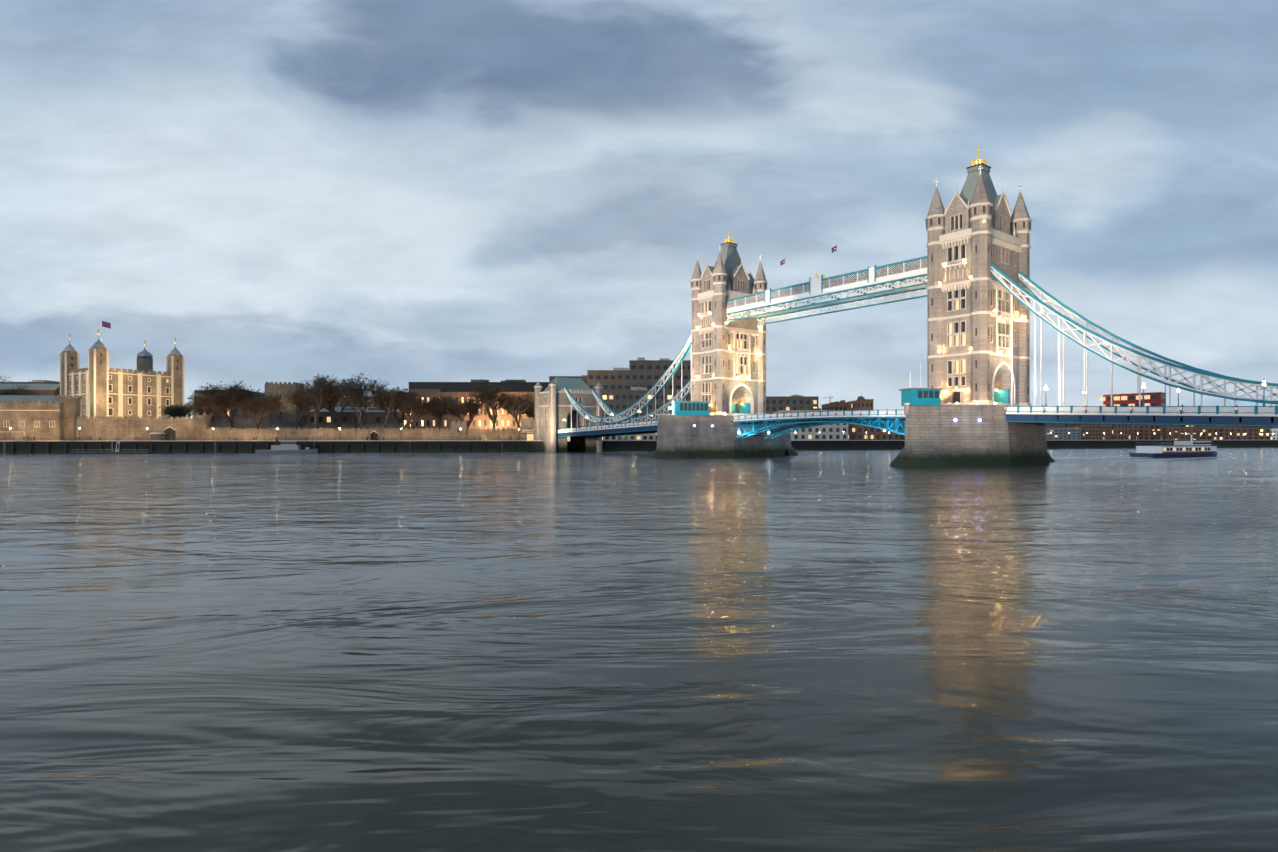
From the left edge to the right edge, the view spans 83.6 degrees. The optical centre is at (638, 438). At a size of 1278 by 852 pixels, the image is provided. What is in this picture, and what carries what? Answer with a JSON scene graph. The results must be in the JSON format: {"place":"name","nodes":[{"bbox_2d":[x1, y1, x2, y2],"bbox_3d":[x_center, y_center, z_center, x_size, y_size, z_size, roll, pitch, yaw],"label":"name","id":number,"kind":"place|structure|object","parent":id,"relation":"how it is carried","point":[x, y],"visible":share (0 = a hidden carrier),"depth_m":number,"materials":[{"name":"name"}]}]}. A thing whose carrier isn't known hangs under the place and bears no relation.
{"place":"outdoors","nodes":[
{"label":"outdoors","id":0,"kind":"place"},
{"bbox_2d":[60,320,183,418],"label":"white tower","id":1,"kind":"structure","parent":0,"point":[144,389],"depth_m":340.90,"materials":[{"name":"beige stone"}]},
{"bbox_2d":[0,447,1277,851],"bbox_3d":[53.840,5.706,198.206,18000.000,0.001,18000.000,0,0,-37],"label":"river","id":2,"kind":"structure","parent":0,"point":[802,651],"depth_m":19.00,"materials":[{"name":"grey liquid"}]},
{"bbox_2d":[0,427,542,453],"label":"embankment wall","id":3,"kind":"structure","parent":2,"relation":"in","point":[230,446],"depth_m":284.40,"materials":[{"name":"brown stone"}]},
{"bbox_2d":[3,405,1157,440],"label":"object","id":4,"kind":"object","parent":3,"relation":"on","point":[204,438],"visible":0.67,"depth_m":291.55,"materials":[{"name":"black"}]},
{"bbox_2d":[255,429,317,453],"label":"boat","id":5,"kind":"object","parent":2,"relation":"on","point":[287,447],"visible":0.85,"depth_m":275.29,"materials":[{"name":"white metal"}]},
{"bbox_2d":[602,432,1277,451],"bbox_3d":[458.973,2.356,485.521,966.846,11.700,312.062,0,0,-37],"label":"quay wall","id":6,"kind":"structure","parent":2,"relation":"in","point":[640,445],"depth_m":369.56,"materials":[{"name":"stone"}]},
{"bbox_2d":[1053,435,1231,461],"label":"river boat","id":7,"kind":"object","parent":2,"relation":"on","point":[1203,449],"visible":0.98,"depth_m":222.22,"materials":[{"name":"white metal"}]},
{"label":"tower bridge","id":8,"kind":"object","parent":2,"relation":"on","visible":0},
{"bbox_2d":[725,245,926,325],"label":"high tower bridge walkways","id":9,"kind":"structure","parent":8,"relation":"attached to","point":[816,292],"depth_m":193.47,"materials":[{"name":"white paint"}]},
{"bbox_2d":[693,259,1022,432],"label":"bridge tower lamps","id":10,"kind":"object","parent":8,"relation":"attached to","point":[939,351],"visible":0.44,"depth_m":160.91,"materials":[{"name":"beige glass"}]},
{"bbox_2d":[731,409,1005,438],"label":"tower bridge bascules","id":11,"kind":"object","parent":8,"relation":"attached to","point":[813,419],"visible":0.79,"depth_m":195.18,"materials":[{"name":"blue paint"}]},
{"bbox_2d":[1099,392,1165,405],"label":"double-decker bus","id":12,"kind":"object","parent":8,"relation":"on","point":[1150,399],"visible":0.65,"depth_m":142.39,"materials":[{"name":"red paint"}]},
{"bbox_2d":[0,0,1277,418],"label":"sky","id":13,"kind":"structure","parent":0,"point":[401,192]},
{"bbox_2d":[649,390,798,457],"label":"bridge pier","id":14,"kind":"structure","parent":0,"point":[679,435],"depth_m":215.36,"materials":[{"name":"grey stone"}]},
{"bbox_2d":[690,231,767,419],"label":"bridge tower","id":15,"kind":"structure","parent":0,"point":[719,366],"depth_m":226.44,"materials":[{"name":"beige stone"}]},
{"bbox_2d":[564,333,691,428],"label":"tower bridge chains","id":16,"kind":"object","parent":15,"relation":"attached to","point":[687,346],"visible":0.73,"depth_m":262.19,"materials":[{"name":"white metal"}]},
{"bbox_2d":[557,406,670,436],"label":"bridge deck","id":17,"kind":"structure","parent":16,"relation":"hanging from","point":[647,427],"depth_m":272.43,"materials":[{"name":"white metal"}]},
{"bbox_2d":[889,363,1054,466],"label":"bridge pier","id":18,"kind":"structure","parent":0,"point":[936,435],"depth_m":149.77,"materials":[{"name":"grey stone"}]},
{"bbox_2d":[925,147,1031,405],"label":"bridge tower","id":19,"kind":"structure","parent":0,"point":[977,226],"depth_m":160.74,"materials":[{"name":"beige stone"}]},
{"bbox_2d":[990,263,1277,412],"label":"tower bridge chains","id":20,"kind":"object","parent":19,"relation":"attached to","point":[998,274],"visible":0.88,"depth_m":142.52,"materials":[{"name":"metal"}]},
{"bbox_2d":[1005,379,1277,426],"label":"bridge deck","id":21,"kind":"structure","parent":20,"relation":"hanging from","point":[1241,416],"depth_m":131.24,"materials":[{"name":"white metal"}]},
{"label":"bank ground","id":22,"kind":"structure","parent":0,"visible":0},
{"bbox_2d":[0,381,534,440],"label":"tower of london curtain walls","id":23,"kind":"structure","parent":22,"relation":"on","point":[52,414],"depth_m":306.83,"materials":[{"name":"brown stone"}]},
{"bbox_2d":[0,370,534,429],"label":"trees","id":24,"kind":"object","parent":22,"relation":"on","point":[321,394],"visible":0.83,"depth_m":320.52,"materials":[{"name":"brown plant"}]},
{"bbox_2d":[522,377,602,452],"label":"abutment tower","id":25,"kind":"structure","parent":22,"relation":"on","point":[552,406],"depth_m":305.82,"materials":[{"name":"grey stone"}]},
{"bbox_2d":[2,357,1277,439],"bbox_3d":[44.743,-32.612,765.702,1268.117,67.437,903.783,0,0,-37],"label":"background buildings","id":26,"kind":"structure","parent":22,"relation":"on","point":[632,384],"depth_m":471.62,"materials":[{"name":"brick"}]}
]}

